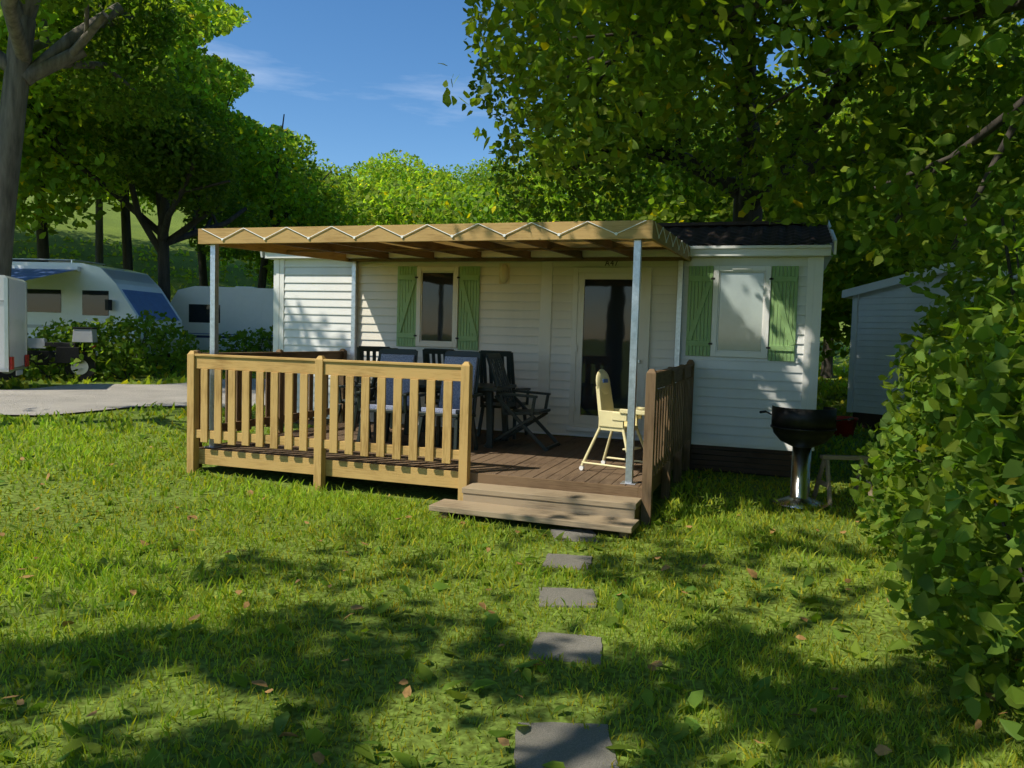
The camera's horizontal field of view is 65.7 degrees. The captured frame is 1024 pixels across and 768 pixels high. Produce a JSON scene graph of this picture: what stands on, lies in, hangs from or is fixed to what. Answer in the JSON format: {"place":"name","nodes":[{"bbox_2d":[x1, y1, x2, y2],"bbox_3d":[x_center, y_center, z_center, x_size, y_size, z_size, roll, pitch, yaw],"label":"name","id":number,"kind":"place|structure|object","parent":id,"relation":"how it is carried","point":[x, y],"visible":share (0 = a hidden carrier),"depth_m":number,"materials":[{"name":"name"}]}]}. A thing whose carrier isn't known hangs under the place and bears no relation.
{"place":"outdoors","nodes":[
{"label":"outdoors","id":0,"kind":"place"},
{"bbox_2d":[0,175,1023,767],"bbox_3d":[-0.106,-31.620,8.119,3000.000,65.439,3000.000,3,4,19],"label":"ground","id":1,"kind":"structure","parent":0,"point":[112,235],"depth_m":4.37,"materials":[{"name":"green plant"}]},
{"bbox_2d":[0,275,28,375],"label":"box trailer","id":2,"kind":"object","parent":1,"relation":"on","point":[14,355],"visible":1,"depth_m":15.28,"materials":[{"name":"metal"}]},
{"bbox_2d":[0,41,91,202],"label":"tree","id":3,"kind":"object","parent":1,"relation":"on","point":[33,133],"visible":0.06,"depth_m":25.57,"materials":[{"name":"green plant"}]},
{"bbox_2d":[0,327,97,380],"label":"motorcycle","id":4,"kind":"object","parent":1,"relation":"on","point":[65,352],"visible":0.66,"depth_m":17.66,"materials":[{"name":"metal"}]},
{"bbox_2d":[0,0,188,238],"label":"tree","id":5,"kind":"object","parent":1,"relation":"on","point":[81,188],"depth_m":23.21,"materials":[{"name":"green plant"}]},
{"bbox_2d":[0,0,191,276],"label":"tree","id":6,"kind":"object","parent":1,"relation":"on","point":[109,43],"depth_m":18.60,"materials":[{"name":"green plant"}]},
{"bbox_2d":[11,258,182,360],"bbox_3d":[-13.732,-2.087,22.624,6.600,3.055,5.195,2,3,7],"label":"caravan","id":7,"kind":"object","parent":1,"relation":"on","point":[80,291],"visible":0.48,"depth_m":22.54,"materials":[{"name":"white metal"}]},
{"bbox_2d":[18,309,202,380],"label":"shrubs","id":8,"kind":"object","parent":1,"relation":"on","point":[111,355],"depth_m":19.23,"materials":[{"name":"green plant"}]},
{"bbox_2d":[0,0,251,258],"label":"tree","id":9,"kind":"object","parent":1,"relation":"on","point":[207,8],"depth_m":27.53,"materials":[{"name":"green plant"}]},
{"bbox_2d":[0,379,264,414],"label":"gravel road","id":10,"kind":"structure","parent":1,"relation":"on","point":[64,399],"depth_m":14.20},
{"bbox_2d":[1,16,271,359],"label":"tree","id":11,"kind":"object","parent":1,"relation":"on","point":[188,134],"depth_m":24.33,"materials":[{"name":"green plant"}]},
{"bbox_2d":[33,123,259,265],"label":"tree","id":12,"kind":"object","parent":1,"relation":"on","point":[99,255],"depth_m":45.55,"materials":[{"name":"plant"}]},
{"bbox_2d":[28,0,295,270],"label":"tree","id":13,"kind":"object","parent":1,"relation":"on","point":[246,76],"depth_m":33.56,"materials":[{"name":"green plant"}]},
{"bbox_2d":[90,4,316,285],"bbox_3d":[-15.512,-9.854,39.058,13.159,15.845,13.365,3,4,19],"label":"tree","id":14,"kind":"object","parent":1,"relation":"on","point":[244,131],"depth_m":35.51,"materials":[{"name":"green plant"}]},
{"bbox_2d":[171,286,273,351],"bbox_3d":[-9.565,-2.049,27.448,6.508,2.630,2.298,1,3,-6],"label":"caravan","id":15,"kind":"object","parent":1,"relation":"on","point":[241,308],"visible":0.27,"depth_m":26.30,"materials":[{"name":"white metal"}]},
{"bbox_2d":[209,325,272,352],"bbox_3d":[-8.283,-1.220,25.469,1.864,1.480,3.502,3,4,19],"label":"hedge","id":16,"kind":"object","parent":1,"relation":"on","point":[245,338],"depth_m":25.16,"materials":[{"name":"green plant"}]},
{"bbox_2d":[178,75,353,287],"bbox_3d":[-12.577,-7.703,38.481,10.338,12.560,12.671,3,4,19],"label":"tree","id":17,"kind":"object","parent":1,"relation":"on","point":[297,180],"depth_m":36.45,"materials":[{"name":"green plant"}]},
{"bbox_2d":[183,148,399,286],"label":"tree","id":18,"kind":"object","parent":1,"relation":"on","point":[316,171],"visible":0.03,"depth_m":41.54,"materials":[{"name":"green plant"}]},
{"bbox_2d":[252,182,463,286],"bbox_3d":[-7.347,-5.543,38.784,10.253,8.552,8.909,3,4,19],"label":"tree","id":19,"kind":"object","parent":1,"relation":"on","point":[365,197],"depth_m":36.44,"materials":[{"name":"green plant"}]},
{"bbox_2d":[309,149,457,201],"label":"tree belt","id":20,"kind":"object","parent":1,"relation":"on","point":[384,171],"visible":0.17,"depth_m":63.11,"materials":[{"name":"green plant"}]},
{"bbox_2d":[313,172,467,225],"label":"tree","id":21,"kind":"object","parent":1,"relation":"on","point":[454,181],"visible":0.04,"depth_m":41.03,"materials":[{"name":"green plant"}]},
{"bbox_2d":[324,180,537,225],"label":"tree","id":22,"kind":"object","parent":1,"relation":"on","point":[449,214],"visible":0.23,"depth_m":35.10,"materials":[{"name":"green plant"}]},
{"bbox_2d":[199,421,682,505],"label":"deck","id":23,"kind":"structure","parent":1,"relation":"on","point":[523,460],"depth_m":8.33,"materials":[{"name":"brown wood"}]},
{"bbox_2d":[194,349,346,468],"bbox_3d":[-3.025,0.252,10.322,0.090,1.405,3.195,3,4,19],"label":"deck railing","id":24,"kind":"object","parent":23,"relation":"attached to","point":[340,354],"visible":0.43,"depth_m":10.24,"materials":[{"name":"brown wood"}]},
{"bbox_2d":[187,351,472,500],"bbox_3d":[-1.970,0.412,8.162,3.300,1.405,0.090,3,4,19],"label":"deck railing","id":25,"kind":"object","parent":23,"relation":"attached to","point":[321,368],"visible":0.98,"depth_m":8.09,"materials":[{"name":"brown wood"}]},
{"bbox_2d":[338,348,397,437],"bbox_3d":[-1.885,0.094,10.263,0.680,1.139,0.615,3,4,19],"label":"chair","id":26,"kind":"object","parent":23,"relation":"on","point":[372,394],"visible":0.3,"depth_m":10.06,"materials":[{"name":"plastic"}]},
{"bbox_2d":[354,346,392,428],"bbox_3d":[-1.932,0.035,11.181,0.615,1.144,0.655,1,3,-6],"label":"chair","id":27,"kind":"object","parent":23,"relation":"on","point":[362,349],"visible":0.31,"depth_m":10.86,"materials":[{"name":"plastic"}]},
{"bbox_2d":[356,348,420,442],"bbox_3d":[-1.441,0.163,9.290,0.615,1.144,0.655,2,4,13],"label":"chair","id":28,"kind":"object","parent":23,"relation":"on","point":[399,355],"visible":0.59,"depth_m":9.45,"materials":[{"name":"plastic"}]},
{"bbox_2d":[198,220,690,484],"bbox_3d":[-0.601,-0.517,9.472,4.960,2.519,3.225,3,4,19],"label":"pergola","id":29,"kind":"object","parent":23,"relation":"on","point":[331,243],"visible":0.81,"depth_m":8.45,"materials":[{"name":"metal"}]},
{"bbox_2d":[202,220,690,255],"bbox_3d":[-0.258,-1.560,8.071,5.808,0.248,2.587,1,4,-14],"label":"pergola lacing","id":30,"kind":"object","parent":29,"relation":"attached to","point":[452,236],"visible":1,"depth_m":7.87,"materials":[{"name":"white wicker"}]},
{"bbox_2d":[379,239,667,250],"bbox_3d":[-0.559,-1.686,9.425,4.870,0.130,3.175,3,4,19],"label":"pergola canvas","id":31,"kind":"object","parent":29,"relation":"attached to","point":[586,244],"visible":0.2,"depth_m":9.48,"materials":[{"name":"beige fabric"}]},
{"bbox_2d":[375,380,516,447],"bbox_3d":[-0.812,0.354,9.912,1.550,0.723,0.900,3,4,15],"label":"garden table","id":32,"kind":"object","parent":23,"relation":"on","point":[487,389],"visible":0.53,"depth_m":9.51,"materials":[{"name":"plastic"}]},
{"bbox_2d":[422,348,471,434],"bbox_3d":[-0.881,0.090,10.769,0.615,1.144,0.655,3,4,19],"label":"chair","id":33,"kind":"object","parent":23,"relation":"on","point":[428,351],"visible":0.29,"depth_m":10.50,"materials":[{"name":"plastic"}]},
{"bbox_2d":[418,351,482,449],"bbox_3d":[-0.712,0.197,9.076,0.615,1.144,0.655,3,4,24],"label":"chair","id":34,"kind":"object","parent":23,"relation":"on","point":[473,358],"visible":0.67,"depth_m":9.19,"materials":[{"name":"plastic"}]},
{"bbox_2d":[477,350,530,438],"bbox_3d":[-0.123,0.128,10.514,0.615,1.144,0.655,3,4,19],"label":"chair","id":35,"kind":"object","parent":23,"relation":"on","point":[508,355],"visible":0.47,"depth_m":10.29,"materials":[{"name":"plastic"}]},
{"bbox_2d":[484,353,560,451],"bbox_3d":[0.131,0.207,9.638,0.835,1.128,0.615,3,4,19],"label":"chair","id":36,"kind":"object","parent":23,"relation":"on","point":[494,359],"visible":0.97,"depth_m":9.62,"materials":[{"name":"plastic"}]},
{"bbox_2d":[579,369,644,475],"bbox_3d":[1.113,0.371,8.012,0.674,1.024,0.512,4,4,34],"label":"chair","id":37,"kind":"object","parent":23,"relation":"on","point":[611,418],"visible":0.65,"depth_m":8.00,"materials":[{"name":"plastic"}]},
{"bbox_2d":[640,360,693,524],"bbox_3d":[1.750,0.477,8.661,0.090,1.430,3.295,3,4,19],"label":"deck railing","id":38,"kind":"object","parent":23,"relation":"attached to","point":[668,421],"visible":0.99,"depth_m":7.98,"materials":[{"name":"brown wood"}]},
{"bbox_2d":[412,157,556,200],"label":"tree belt","id":39,"kind":"object","parent":1,"relation":"on","point":[471,175],"visible":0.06,"depth_m":68.78,"materials":[{"name":"green plant"}]},
{"bbox_2d":[0,432,1019,767],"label":"lawn weeds","id":40,"kind":"object","parent":1,"relation":"on","point":[424,672],"visible":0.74,"depth_m":3.74,"materials":[{"name":"green plant"}]},
{"bbox_2d":[0,446,1019,764],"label":"fallen leaves","id":41,"kind":"object","parent":1,"relation":"on","point":[406,692],"visible":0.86,"depth_m":3.99,"materials":[{"name":"brown plant"}]},
{"bbox_2d":[463,173,563,222],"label":"tree","id":42,"kind":"object","parent":1,"relation":"on","point":[482,179],"visible":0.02,"depth_m":45.04,"materials":[{"name":"green plant"}]},
{"bbox_2d":[436,129,633,222],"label":"tree","id":43,"kind":"object","parent":1,"relation":"on","point":[558,199],"depth_m":38.81,"materials":[{"name":"green plant"}]},
{"bbox_2d":[429,483,640,537],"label":"deck steps","id":44,"kind":"structure","parent":1,"relation":"on","point":[619,514],"depth_m":7.09,"materials":[{"name":"brown wood"}]},
{"bbox_2d":[265,245,831,477],"bbox_3d":[0.658,-0.514,12.757,7.970,2.855,4.217,3,4,19],"label":"mobile home","id":45,"kind":"object","parent":1,"relation":"on","point":[750,335],"visible":0.78,"depth_m":10.51,"materials":[{"name":"white plastic"}]},
{"bbox_2d":[499,263,509,283],"bbox_3d":[-0.115,-1.520,10.895,0.150,0.285,0.080,3,4,19],"label":"wall lamp","id":46,"kind":"object","parent":45,"relation":"attached to","point":[504,273],"visible":1,"depth_m":10.89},
{"bbox_2d":[260,221,836,271],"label":"roof trim","id":47,"kind":"structure","parent":45,"relation":"on","point":[827,259],"depth_m":11.56,"materials":[{"name":"metal"}]},
{"bbox_2d":[687,243,818,245],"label":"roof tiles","id":48,"kind":"object","parent":47,"relation":"attached to","point":[754,244],"visible":0.01,"depth_m":12.55,"materials":[{"name":"black tile"}]},
{"bbox_2d":[664,224,832,245],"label":"roof tiles","id":49,"kind":"object","parent":45,"relation":"on","point":[819,234],"visible":0.21,"depth_m":10.71,"materials":[{"name":"black tile"}]},
{"bbox_2d":[514,529,618,767],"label":"stepping stones","id":50,"kind":"object","parent":1,"relation":"on","point":[568,745],"visible":0.73,"depth_m":3.39,"materials":[{"name":"grey stone"}]},
{"bbox_2d":[518,97,711,221],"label":"tree","id":51,"kind":"object","parent":1,"relation":"on","point":[544,208],"depth_m":40.12,"materials":[{"name":"green plant"}]},
{"bbox_2d":[546,50,733,152],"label":"tree","id":52,"kind":"object","parent":1,"relation":"on","point":[678,92],"depth_m":62.96,"materials":[{"name":"green plant"}]},
{"bbox_2d":[573,80,762,146],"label":"tree","id":53,"kind":"object","parent":1,"relation":"on","point":[712,108],"visible":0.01,"depth_m":45.55,"materials":[{"name":"green plant"}]},
{"bbox_2d":[568,137,831,290],"bbox_3d":[6.995,-3.795,24.700,9.721,8.062,10.667,3,4,19],"label":"tree","id":54,"kind":"object","parent":1,"relation":"on","point":[662,215],"visible":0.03,"depth_m":21.66,"materials":[{"name":"green plant"}]},
{"bbox_2d":[612,97,839,206],"bbox_3d":[12.677,-7.155,37.650,16.363,13.338,13.199,3,4,19],"label":"tree","id":55,"kind":"object","parent":1,"relation":"on","point":[708,134],"depth_m":37.86,"materials":[{"name":"green plant"}]},
{"bbox_2d":[438,0,1023,353],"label":"tree","id":56,"kind":"object","parent":1,"relation":"on","point":[901,134],"depth_m":7.39,"materials":[{"name":"green plant"}]},
{"bbox_2d":[468,0,1023,221],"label":"tree","id":57,"kind":"object","parent":1,"relation":"on","point":[621,175],"depth_m":14.12,"materials":[{"name":"green plant"}]},
{"bbox_2d":[759,405,853,509],"bbox_3d":[3.002,0.746,8.216,0.928,1.020,0.650,4,4,39],"label":"barbecue","id":58,"kind":"object","parent":1,"relation":"on","point":[802,432],"visible":1,"depth_m":8.04,"materials":[{"name":"black metal"}]},
{"bbox_2d":[667,60,972,377],"bbox_3d":[12.485,-6.072,31.715,14.421,12.019,15.060,3,4,19],"label":"tree","id":59,"kind":"object","parent":1,"relation":"on","point":[848,118],"depth_m":28.78,"materials":[{"name":"green plant"}]},
{"bbox_2d":[634,100,1017,361],"bbox_3d":[8.681,-3.512,21.614,11.010,8.026,11.340,3,4,19],"label":"tree","id":60,"kind":"object","parent":1,"relation":"on","point":[827,332],"visible":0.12,"depth_m":20.82,"materials":[{"name":"green plant"}]},
{"bbox_2d":[812,454,873,506],"bbox_3d":[3.466,1.011,8.283,0.500,0.530,0.493,2,3,-1],"label":"wooden trestle","id":61,"kind":"object","parent":1,"relation":"on","point":[825,462],"visible":0.58,"depth_m":8.23,"materials":[{"name":"grey wood"}]},
{"bbox_2d":[834,416,857,436],"bbox_3d":[5.968,0.763,14.358,0.550,0.330,0.550,3,4,19],"label":"red tub","id":62,"kind":"object","parent":1,"relation":"on","point":[845,428],"visible":0.62,"depth_m":14.15,"materials":[{"name":"plastic"}]},
{"bbox_2d":[704,143,1023,320],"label":"tree","id":63,"kind":"object","parent":1,"relation":"on","point":[849,243],"depth_m":17.23,"materials":[{"name":"green plant"}]},
{"bbox_2d":[760,49,1020,148],"bbox_3d":[16.348,-7.348,33.505,14.997,14.575,18.609,3,4,19],"label":"tree","id":64,"kind":"object","parent":1,"relation":"on","point":[777,69],"depth_m":30.17,"materials":[{"name":"green plant"}]},
{"bbox_2d":[804,6,1023,199],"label":"tree","id":65,"kind":"object","parent":1,"relation":"on","point":[927,96],"visible":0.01,"depth_m":21.89,"materials":[{"name":"green plant"}]},
{"bbox_2d":[842,261,1017,430],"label":"shed","id":66,"kind":"structure","parent":1,"relation":"on","point":[884,314],"depth_m":15.24,"materials":[{"name":"white"}]},
{"bbox_2d":[849,183,1023,762],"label":"hedge","id":67,"kind":"object","parent":1,"relation":"on","point":[970,455],"depth_m":4.08,"materials":[{"name":"green plant"}]},
{"bbox_2d":[870,60,1023,261],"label":"tree","id":68,"kind":"object","parent":1,"relation":"on","point":[1008,95],"depth_m":20.92,"materials":[{"name":"green plant"}]},
{"bbox_2d":[878,31,1023,137],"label":"tree","id":69,"kind":"object","parent":1,"relation":"on","point":[959,72],"depth_m":24.94,"materials":[{"name":"green plant"}]},
{"bbox_2d":[174,0,1023,182],"label":"sky","id":70,"kind":"structure","parent":0,"point":[363,79],"materials":[{"name":"blue"}]}
]}

